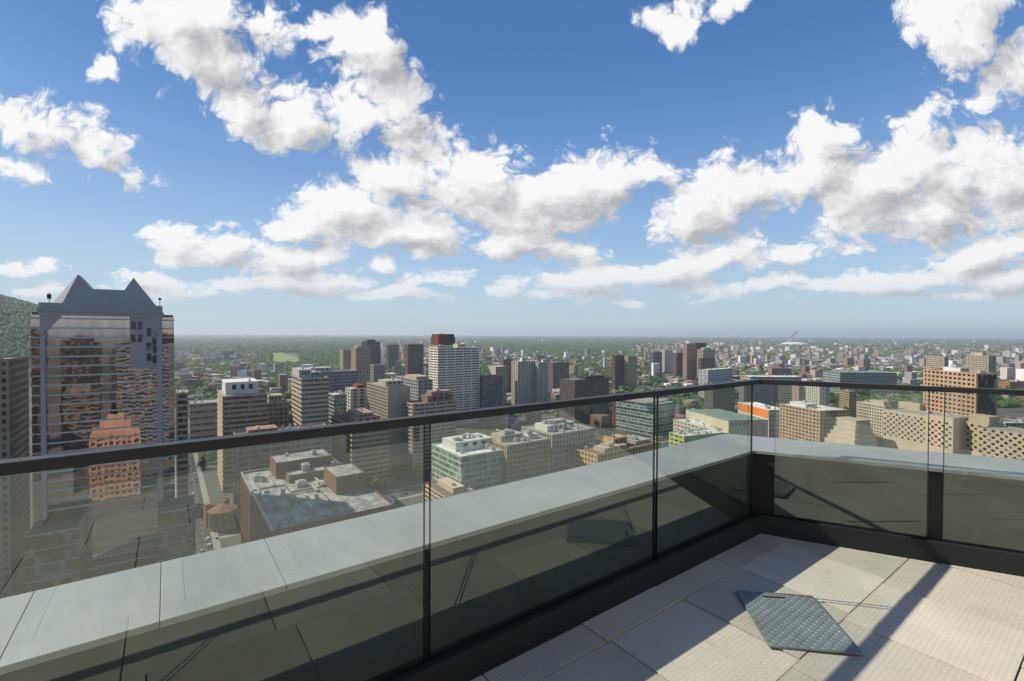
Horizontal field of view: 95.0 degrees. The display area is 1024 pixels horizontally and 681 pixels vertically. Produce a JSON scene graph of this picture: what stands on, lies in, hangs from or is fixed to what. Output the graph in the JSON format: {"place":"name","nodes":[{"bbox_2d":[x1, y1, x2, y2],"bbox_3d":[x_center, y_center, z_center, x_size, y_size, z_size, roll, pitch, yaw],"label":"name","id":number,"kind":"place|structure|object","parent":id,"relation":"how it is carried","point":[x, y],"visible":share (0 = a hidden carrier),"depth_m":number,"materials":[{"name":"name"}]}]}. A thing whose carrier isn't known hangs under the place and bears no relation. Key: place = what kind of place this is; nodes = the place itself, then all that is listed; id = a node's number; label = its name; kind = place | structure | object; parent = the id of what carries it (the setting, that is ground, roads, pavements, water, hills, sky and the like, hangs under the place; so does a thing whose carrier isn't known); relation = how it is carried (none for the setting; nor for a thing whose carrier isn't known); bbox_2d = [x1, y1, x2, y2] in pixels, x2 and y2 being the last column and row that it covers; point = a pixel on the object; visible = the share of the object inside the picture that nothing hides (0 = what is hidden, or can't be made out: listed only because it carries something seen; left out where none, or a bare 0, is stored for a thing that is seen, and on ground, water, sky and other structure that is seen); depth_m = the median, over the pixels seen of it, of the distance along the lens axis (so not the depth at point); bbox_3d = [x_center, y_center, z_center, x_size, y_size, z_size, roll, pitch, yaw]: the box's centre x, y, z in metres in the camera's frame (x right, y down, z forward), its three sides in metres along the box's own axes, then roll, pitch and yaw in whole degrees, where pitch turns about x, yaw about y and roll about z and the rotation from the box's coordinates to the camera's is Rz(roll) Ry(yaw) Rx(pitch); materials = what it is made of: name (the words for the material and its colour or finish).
{"place":"outdoors","nodes":[
{"label":"outdoors","id":0,"kind":"place"},
{"bbox_2d":[0,354,29,598],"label":"office building","id":1,"kind":"structure","parent":0,"point":[14,443],"depth_m":206.09,"materials":[{"name":"concrete"}]},
{"bbox_2d":[0,306,31,378],"bbox_3d":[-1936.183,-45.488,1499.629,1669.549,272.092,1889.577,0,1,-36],"label":"hill","id":2,"kind":"structure","parent":0,"point":[13,341],"depth_m":1270.34,"materials":[{"name":"plant"}]},
{"bbox_2d":[0,294,37,374],"bbox_3d":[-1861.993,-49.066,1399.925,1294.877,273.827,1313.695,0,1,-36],"label":"hill forest","id":3,"kind":"object","parent":2,"relation":"on","point":[10,306],"visible":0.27,"depth_m":1348.92,"materials":[{"name":"green plant"}]},
{"bbox_2d":[25,513,86,592],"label":"podium wing","id":4,"kind":"structure","parent":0,"point":[55,552],"depth_m":182.60,"materials":[{"name":"stone"},{"name":"glass"}]},
{"bbox_2d":[185,379,197,385],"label":"building","id":5,"kind":"structure","parent":0,"point":[189,382],"depth_m":986.55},
{"bbox_2d":[174,408,213,553],"bbox_3d":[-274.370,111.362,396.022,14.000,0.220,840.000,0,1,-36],"label":"road","id":6,"kind":"structure","parent":0,"point":[202,532],"depth_m":312.96,"materials":[{"name":"asphalt"}]},
{"bbox_2d":[175,418,220,549],"bbox_3d":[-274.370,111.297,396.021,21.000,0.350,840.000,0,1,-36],"label":"pavement","id":7,"kind":"structure","parent":0,"point":[215,541],"depth_m":350.28,"materials":[{"name":"concrete"}]},
{"bbox_2d":[217,378,267,491],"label":"office building","id":8,"kind":"structure","parent":0,"point":[242,403],"depth_m":356.01,"materials":[{"name":"beige concrete"}]},
{"bbox_2d":[267,393,288,426],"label":"office building","id":9,"kind":"structure","parent":0,"point":[278,409],"depth_m":405.44,"materials":[{"name":"concrete"}]},
{"bbox_2d":[272,353,299,362],"bbox_3d":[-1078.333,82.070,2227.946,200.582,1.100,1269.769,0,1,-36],"label":"lawn","id":10,"kind":"structure","parent":0,"point":[281,357],"depth_m":2199.85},
{"bbox_2d":[291,366,328,425],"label":"office building","id":11,"kind":"structure","parent":0,"point":[309,395],"depth_m":380.98,"materials":[{"name":"concrete"}]},
{"bbox_2d":[241,448,393,543],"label":"brick building","id":12,"kind":"structure","parent":0,"point":[286,493],"depth_m":229.84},
{"bbox_2d":[308,366,358,424],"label":"office building","id":13,"kind":"structure","parent":0,"point":[340,379],"depth_m":541.25,"materials":[{"name":"concrete"}]},
{"bbox_2d":[329,390,345,424],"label":"office building","id":14,"kind":"structure","parent":0,"point":[337,402],"depth_m":430.36,"materials":[{"name":"metal"}]},
{"bbox_2d":[345,382,365,411],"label":"office building","id":15,"kind":"structure","parent":0,"point":[356,396],"depth_m":461.53,"materials":[{"name":"concrete"}]},
{"bbox_2d":[331,407,389,479],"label":"office building","id":16,"kind":"structure","parent":0,"point":[368,453],"depth_m":374.16,"materials":[{"name":"concrete"},{"name":"glass"},{"name":"metal"}]},
{"bbox_2d":[351,345,369,387],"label":"office building","id":17,"kind":"structure","parent":0,"point":[360,358],"depth_m":970.93,"materials":[{"name":"concrete"}]},
{"bbox_2d":[362,339,380,363],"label":"office building","id":18,"kind":"structure","parent":0,"point":[375,350],"depth_m":1163.22,"materials":[{"name":"metal"}]},
{"bbox_2d":[370,364,384,381],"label":"office building","id":19,"kind":"structure","parent":0,"point":[377,371],"depth_m":806.66,"materials":[{"name":"concrete"}]},
{"bbox_2d":[367,377,409,466],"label":"office building","id":20,"kind":"structure","parent":0,"point":[386,398],"depth_m":420.10,"materials":[{"name":"concrete"}]},
{"bbox_2d":[386,344,398,368],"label":"office building","id":21,"kind":"structure","parent":0,"point":[392,354],"depth_m":1509.70,"materials":[{"name":"glass"}]},
{"bbox_2d":[203,407,611,459],"bbox_3d":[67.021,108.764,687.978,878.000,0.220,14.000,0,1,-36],"label":"road","id":22,"kind":"structure","parent":0,"point":[483,424],"depth_m":617.37,"materials":[{"name":"asphalt"}]},
{"bbox_2d":[395,374,432,400],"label":"office building","id":23,"kind":"structure","parent":0,"point":[419,384],"depth_m":509.52,"materials":[{"name":"concrete"}]},
{"bbox_2d":[405,343,423,374],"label":"office building","id":24,"kind":"structure","parent":0,"point":[414,358],"depth_m":939.95,"materials":[{"name":"concrete"}]},
{"bbox_2d":[403,388,456,470],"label":"office building","id":25,"kind":"structure","parent":0,"point":[437,400],"depth_m":412.45,"materials":[{"name":"concrete"}]},
{"bbox_2d":[428,333,454,375],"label":"office building","id":26,"kind":"structure","parent":0,"point":[442,339],"depth_m":752.96,"materials":[{"name":"metal"}]},
{"bbox_2d":[217,434,668,538],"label":"pavement","id":27,"kind":"structure","parent":0,"point":[229,535],"depth_m":343.65,"materials":[{"name":"concrete"}]},
{"bbox_2d":[218,435,668,536],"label":"road","id":28,"kind":"structure","parent":0,"point":[394,495],"depth_m":345.88,"materials":[{"name":"asphalt"}]},
{"bbox_2d":[383,495,394,502],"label":"bus","id":29,"kind":"object","parent":28,"relation":"on","point":[390,499],"visible":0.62,"depth_m":326.60,"materials":[{"name":"metal"}]},
{"bbox_2d":[198,395,693,462],"bbox_3d":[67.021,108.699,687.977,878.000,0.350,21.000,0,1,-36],"label":"pavement","id":30,"kind":"structure","parent":0,"point":[480,423],"depth_m":610.24,"materials":[{"name":"concrete"}]},
{"bbox_2d":[425,477,473,501],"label":"office building","id":31,"kind":"structure","parent":0,"point":[444,487],"depth_m":316.25,"materials":[{"name":"beige concrete"}]},
{"bbox_2d":[429,342,479,424],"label":"office building","id":32,"kind":"structure","parent":0,"point":[455,369],"depth_m":609.63,"materials":[{"name":"concrete"}]},
{"bbox_2d":[479,373,502,422],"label":"office building","id":33,"kind":"structure","parent":0,"point":[491,391],"depth_m":629.14,"materials":[{"name":"glass"}]},
{"bbox_2d":[487,365,506,405],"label":"office building","id":34,"kind":"structure","parent":0,"point":[495,369],"depth_m":740.91,"materials":[{"name":"concrete"}]},
{"bbox_2d":[500,355,512,391],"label":"office building","id":35,"kind":"structure","parent":0,"point":[506,361],"depth_m":908.65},
{"bbox_2d":[502,416,519,425],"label":"building","id":36,"kind":"structure","parent":0,"point":[510,421],"depth_m":605.12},
{"bbox_2d":[0,0,1023,338],"label":"sky","id":37,"kind":"structure","parent":0,"point":[668,168],"materials":[{"name":"blue"}]},
{"bbox_2d":[490,428,550,483],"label":"office building","id":38,"kind":"structure","parent":0,"point":[526,454],"depth_m":348.90,"materials":[{"name":"beige concrete"}]},
{"bbox_2d":[18,335,1023,594],"bbox_3d":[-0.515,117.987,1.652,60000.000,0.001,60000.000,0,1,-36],"label":"ground","id":39,"kind":"structure","parent":0,"point":[216,495],"depth_m":458.23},
{"bbox_2d":[31,275,174,578],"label":"mirrored office tower","id":40,"kind":"structure","parent":39,"relation":"on","point":[102,369],"depth_m":205.25,"materials":[{"name":"grey glass"}]},
{"bbox_2d":[158,495,195,566],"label":"podium wing","id":41,"kind":"structure","parent":39,"relation":"on","point":[176,528],"depth_m":205.12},
{"bbox_2d":[176,389,188,497],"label":"office building","id":42,"kind":"structure","parent":39,"relation":"on","point":[182,475],"depth_m":302.99,"materials":[{"name":"concrete"}]},
{"bbox_2d":[180,373,191,385],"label":"building","id":43,"kind":"structure","parent":39,"relation":"on","point":[184,376],"depth_m":1002.93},
{"bbox_2d":[189,399,217,438],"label":"office building","id":44,"kind":"structure","parent":39,"relation":"on","point":[203,418],"depth_m":478.92,"materials":[{"name":"concrete"}]},
{"bbox_2d":[196,457,211,469],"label":"tree","id":45,"kind":"object","parent":39,"relation":"on","point":[202,463],"visible":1,"depth_m":405.22,"materials":[{"name":"green plant"}]},
{"bbox_2d":[201,450,217,462],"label":"tree","id":46,"kind":"object","parent":39,"relation":"on","point":[213,457],"visible":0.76,"depth_m":422.10,"materials":[{"name":"green plant"}]},
{"bbox_2d":[204,498,237,531],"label":"brick chapel","id":47,"kind":"structure","parent":39,"relation":"on","point":[222,517],"depth_m":280.29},
{"bbox_2d":[252,369,260,379],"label":"building","id":48,"kind":"structure","parent":39,"relation":"on","point":[256,374],"depth_m":1109.99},
{"bbox_2d":[273,363,280,371],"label":"building","id":49,"kind":"structure","parent":39,"relation":"on","point":[276,366],"depth_m":1321.46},
{"bbox_2d":[233,423,331,516],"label":"office building","id":50,"kind":"structure","parent":39,"relation":"on","point":[247,458],"depth_m":311.35,"materials":[{"name":"concrete"}]},
{"bbox_2d":[278,374,287,389],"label":"building","id":51,"kind":"structure","parent":39,"relation":"on","point":[282,380],"depth_m":967.08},
{"bbox_2d":[283,392,291,398],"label":"tree","id":52,"kind":"object","parent":39,"relation":"on","point":[288,395],"visible":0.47,"depth_m":770.55,"materials":[{"name":"green plant"}]},
{"bbox_2d":[340,349,350,368],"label":"office building","id":53,"kind":"structure","parent":39,"relation":"on","point":[345,359],"depth_m":1026.38,"materials":[{"name":"concrete"}]},
{"bbox_2d":[366,475,386,490],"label":"tree","id":54,"kind":"object","parent":39,"relation":"on","point":[375,483],"visible":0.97,"depth_m":347.28,"materials":[{"name":"green plant"}]},
{"bbox_2d":[383,473,402,488],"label":"tree","id":55,"kind":"object","parent":39,"relation":"on","point":[391,481],"visible":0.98,"depth_m":356.60,"materials":[{"name":"green plant"}]},
{"bbox_2d":[402,466,412,476],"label":"tree","id":56,"kind":"object","parent":39,"relation":"on","point":[408,470],"visible":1,"depth_m":385.46,"materials":[{"name":"green plant"}]},
{"bbox_2d":[432,432,501,490],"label":"office building","id":57,"kind":"structure","parent":39,"relation":"on","point":[473,461],"depth_m":336.43,"materials":[{"name":"concrete"}]},
{"bbox_2d":[511,358,535,404],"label":"office building","id":58,"kind":"structure","parent":39,"relation":"on","point":[523,382],"depth_m":759.62,"materials":[{"name":"concrete"}]},
{"bbox_2d":[29,336,1023,389],"bbox_3d":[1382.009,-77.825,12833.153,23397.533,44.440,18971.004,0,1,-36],"label":"distant rooftops","id":59,"kind":"object","parent":39,"relation":"on","point":[846,357],"visible":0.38,"depth_m":1931.11,"materials":[{"name":"concrete"}]},
{"bbox_2d":[524,417,535,424],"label":"tree","id":60,"kind":"object","parent":39,"relation":"on","point":[529,421],"visible":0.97,"depth_m":598.18,"materials":[{"name":"green plant"}]},
{"bbox_2d":[535,359,548,401],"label":"office building","id":61,"kind":"structure","parent":39,"relation":"on","point":[542,381],"depth_m":766.26,"materials":[{"name":"concrete"}]},
{"bbox_2d":[549,362,568,393],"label":"office building","id":62,"kind":"structure","parent":39,"relation":"on","point":[558,371],"depth_m":908.97,"materials":[{"name":"concrete"}]},
{"bbox_2d":[569,365,577,373],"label":"building","id":63,"kind":"structure","parent":39,"relation":"on","point":[573,369],"depth_m":1325.85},
{"bbox_2d":[174,334,1023,417],"bbox_3d":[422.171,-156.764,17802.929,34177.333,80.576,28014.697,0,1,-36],"label":"distant woodland","id":64,"kind":"object","parent":39,"relation":"on","point":[315,354],"visible":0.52,"depth_m":3239.60,"materials":[{"name":"green plant"}]},
{"bbox_2d":[590,413,609,427],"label":"building","id":65,"kind":"structure","parent":39,"relation":"on","point":[603,420],"depth_m":600.59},
{"bbox_2d":[649,352,661,372],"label":"office building","id":66,"kind":"structure","parent":39,"relation":"on","point":[655,357],"depth_m":1361.47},
{"bbox_2d":[662,350,671,372],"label":"office building","id":67,"kind":"structure","parent":39,"relation":"on","point":[666,360],"depth_m":1406.91,"materials":[{"name":"glass"}]},
{"bbox_2d":[671,352,682,375],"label":"office building","id":68,"kind":"structure","parent":39,"relation":"on","point":[676,363],"depth_m":1258.55,"materials":[{"name":"concrete"}]},
{"bbox_2d":[675,405,685,414],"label":"building","id":69,"kind":"structure","parent":39,"relation":"on","point":[679,409],"depth_m":655.31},
{"bbox_2d":[683,343,695,379],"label":"office building","id":70,"kind":"structure","parent":39,"relation":"on","point":[689,361],"depth_m":1158.26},
{"bbox_2d":[683,399,698,404],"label":"building","id":71,"kind":"structure","parent":39,"relation":"on","point":[687,401],"depth_m":756.78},
{"bbox_2d":[669,428,723,445],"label":"office building","id":72,"kind":"structure","parent":39,"relation":"on","point":[679,437],"depth_m":438.59,"materials":[{"name":"concrete"}]},
{"bbox_2d":[673,418,727,433],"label":"office building","id":73,"kind":"structure","parent":39,"relation":"on","point":[682,424],"depth_m":512.02,"materials":[{"name":"concrete"}]},
{"bbox_2d":[696,343,706,376],"bbox_3d":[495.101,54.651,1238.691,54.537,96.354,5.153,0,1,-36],"label":"office building","id":74,"kind":"structure","parent":39,"relation":"on","point":[700,345],"depth_m":1231.04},
{"bbox_2d":[698,358,714,372],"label":"office building","id":75,"kind":"structure","parent":39,"relation":"on","point":[705,363],"depth_m":1142.91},
{"bbox_2d":[704,381,734,411],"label":"office building","id":76,"kind":"structure","parent":39,"relation":"on","point":[723,399],"depth_m":653.79,"materials":[{"name":"glass"}]},
{"bbox_2d":[686,409,768,436],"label":"building","id":77,"kind":"structure","parent":39,"relation":"on","point":[729,422],"depth_m":467.68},
{"bbox_2d":[740,375,801,403],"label":"office building","id":78,"kind":"structure","parent":39,"relation":"on","point":[783,393],"depth_m":761.32,"materials":[{"name":"concrete"}]},
{"bbox_2d":[768,367,791,374],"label":"office building","id":79,"kind":"structure","parent":39,"relation":"on","point":[780,371],"depth_m":900.94,"materials":[{"name":"concrete"}]},
{"bbox_2d":[782,331,807,344],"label":"stadium","id":80,"kind":"object","parent":39,"relation":"on","point":[789,341],"visible":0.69,"depth_m":5398.46},
{"bbox_2d":[801,366,809,372],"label":"building","id":81,"kind":"structure","parent":39,"relation":"on","point":[805,368],"depth_m":1361.75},
{"bbox_2d":[779,400,848,441],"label":"office building","id":82,"kind":"structure","parent":39,"relation":"on","point":[804,420],"depth_m":449.62,"materials":[{"name":"beige concrete"}]},
{"bbox_2d":[823,416,877,446],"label":"stepped building","id":83,"kind":"structure","parent":39,"relation":"on","point":[849,430],"depth_m":414.35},
{"bbox_2d":[879,398,896,408],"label":"building","id":84,"kind":"structure","parent":39,"relation":"on","point":[893,403],"depth_m":726.95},
{"bbox_2d":[904,365,911,371],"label":"building","id":85,"kind":"structure","parent":39,"relation":"on","point":[907,368],"depth_m":1428.46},
{"bbox_2d":[898,401,922,410],"bbox_3d":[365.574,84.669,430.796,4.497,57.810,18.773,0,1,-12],"label":"office building","id":86,"kind":"structure","parent":39,"relation":"on","point":[911,405],"depth_m":428.48,"materials":[{"name":"concrete"}]},
{"bbox_2d":[926,356,948,368],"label":"office building","id":87,"kind":"structure","parent":39,"relation":"on","point":[934,362],"depth_m":835.64,"materials":[{"name":"concrete"}]},
{"bbox_2d":[966,352,995,372],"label":"office building","id":88,"kind":"structure","parent":39,"relation":"on","point":[976,361],"depth_m":873.67,"materials":[{"name":"concrete"}]},
{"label":"terrace tower","id":89,"kind":"object","parent":39,"relation":"on","visible":0},
{"bbox_2d":[0,434,1023,680],"bbox_3d":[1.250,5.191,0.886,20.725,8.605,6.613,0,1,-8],"label":"parapet","id":90,"kind":"structure","parent":89,"relation":"on","point":[338,602],"depth_m":2.14,"materials":[{"name":"concrete"}]},
{"bbox_2d":[525,411,541,422],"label":"building","id":91,"kind":"structure","parent":0,"point":[536,416],"depth_m":624.80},
{"bbox_2d":[522,418,594,472],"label":"office building","id":92,"kind":"structure","parent":0,"point":[564,434],"depth_m":382.99,"materials":[{"name":"concrete"}]},
{"bbox_2d":[559,374,608,422],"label":"office building","id":93,"kind":"structure","parent":0,"point":[589,385],"depth_m":637.40,"materials":[{"name":"concrete"}]},
{"bbox_2d":[569,434,659,468],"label":"office building","id":94,"kind":"structure","parent":0,"point":[609,447],"depth_m":375.38,"materials":[{"name":"beige concrete"}]},
{"bbox_2d":[611,355,623,389],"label":"office building","id":95,"kind":"structure","parent":0,"point":[617,371],"depth_m":1007.01,"materials":[{"name":"concrete"}]},
{"bbox_2d":[624,355,636,388],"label":"office building","id":96,"kind":"structure","parent":0,"point":[630,370],"depth_m":1008.13,"materials":[{"name":"concrete"}]},
{"bbox_2d":[612,398,674,435],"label":"cut glass building","id":97,"kind":"structure","parent":0,"point":[634,415],"depth_m":565.79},
{"bbox_2d":[697,347,714,376],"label":"office building","id":98,"kind":"structure","parent":0,"point":[706,352],"depth_m":1213.23,"materials":[{"name":"concrete"}]},
{"bbox_2d":[698,368,732,398],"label":"office building","id":99,"kind":"structure","parent":0,"point":[711,375],"depth_m":844.97,"materials":[{"name":"concrete"}]},
{"bbox_2d":[739,384,770,405],"bbox_3d":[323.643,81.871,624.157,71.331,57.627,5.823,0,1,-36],"label":"office building","id":100,"kind":"structure","parent":0,"point":[762,393],"depth_m":621.33,"materials":[{"name":"metal"}]},
{"bbox_2d":[738,402,778,437],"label":"office building","id":101,"kind":"structure","parent":0,"point":[763,411],"depth_m":515.54,"materials":[{"name":"metal"}]},
{"bbox_2d":[792,385,802,400],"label":"office building","id":102,"kind":"structure","parent":0,"point":[797,393],"depth_m":704.37,"materials":[{"name":"concrete"}]},
{"bbox_2d":[806,386,829,405],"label":"office building","id":103,"kind":"structure","parent":0,"point":[818,395],"depth_m":592.05,"materials":[{"name":"concrete"}]},
{"bbox_2d":[839,389,856,417],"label":"office building","id":104,"kind":"structure","parent":0,"point":[848,399],"depth_m":601.61,"materials":[{"name":"concrete"}]},
{"bbox_2d":[823,370,896,396],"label":"office building","id":105,"kind":"structure","parent":0,"point":[871,377],"depth_m":901.37,"materials":[{"name":"concrete"}]},
{"bbox_2d":[856,399,891,446],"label":"office building","id":106,"kind":"structure","parent":0,"point":[871,410],"depth_m":440.65,"materials":[{"name":"concrete"}]},
{"bbox_2d":[883,408,1023,459],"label":"honeycomb building","id":107,"kind":"structure","parent":0,"point":[977,434],"depth_m":368.65,"materials":[{"name":"beige concrete"}]},
{"bbox_2d":[884,412,940,446],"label":"hexagonal windows","id":108,"kind":"structure","parent":107,"relation":"in","point":[939,422],"depth_m":398.23,"materials":[{"name":"brown glass"}]},
{"bbox_2d":[923,364,997,415],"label":"office building","id":109,"kind":"structure","parent":0,"point":[954,375],"depth_m":388.78,"materials":[{"name":"concrete"}]},
{"bbox_2d":[999,381,1023,388],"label":"office building","id":110,"kind":"structure","parent":0,"point":[1015,384],"depth_m":1001.74,"materials":[{"name":"brick"}]},
{"bbox_2d":[1003,419,1023,428],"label":"office building","id":111,"kind":"structure","parent":0,"point":[1017,423],"depth_m":421.38,"materials":[{"name":"metal"}]},
{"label":"terrace slab","id":112,"kind":"structure","parent":0,"visible":0},
{"bbox_2d":[471,533,1023,680],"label":"terrace floor","id":113,"kind":"structure","parent":112,"relation":"on","point":[895,618],"depth_m":2.42,"materials":[{"name":"tile"}]},
{"bbox_2d":[0,379,1023,680],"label":"glass balustrade","id":114,"kind":"object","parent":113,"relation":"on","point":[472,659],"visible":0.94,"depth_m":2.47,"materials":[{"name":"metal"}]},
{"bbox_2d":[736,590,862,654],"bbox_3d":[1.471,1.463,2.463,0.412,0.019,0.486,0,1,8],"label":"access hatch plate","id":115,"kind":"object","parent":113,"relation":"on","point":[795,621],"visible":1,"depth_m":2.42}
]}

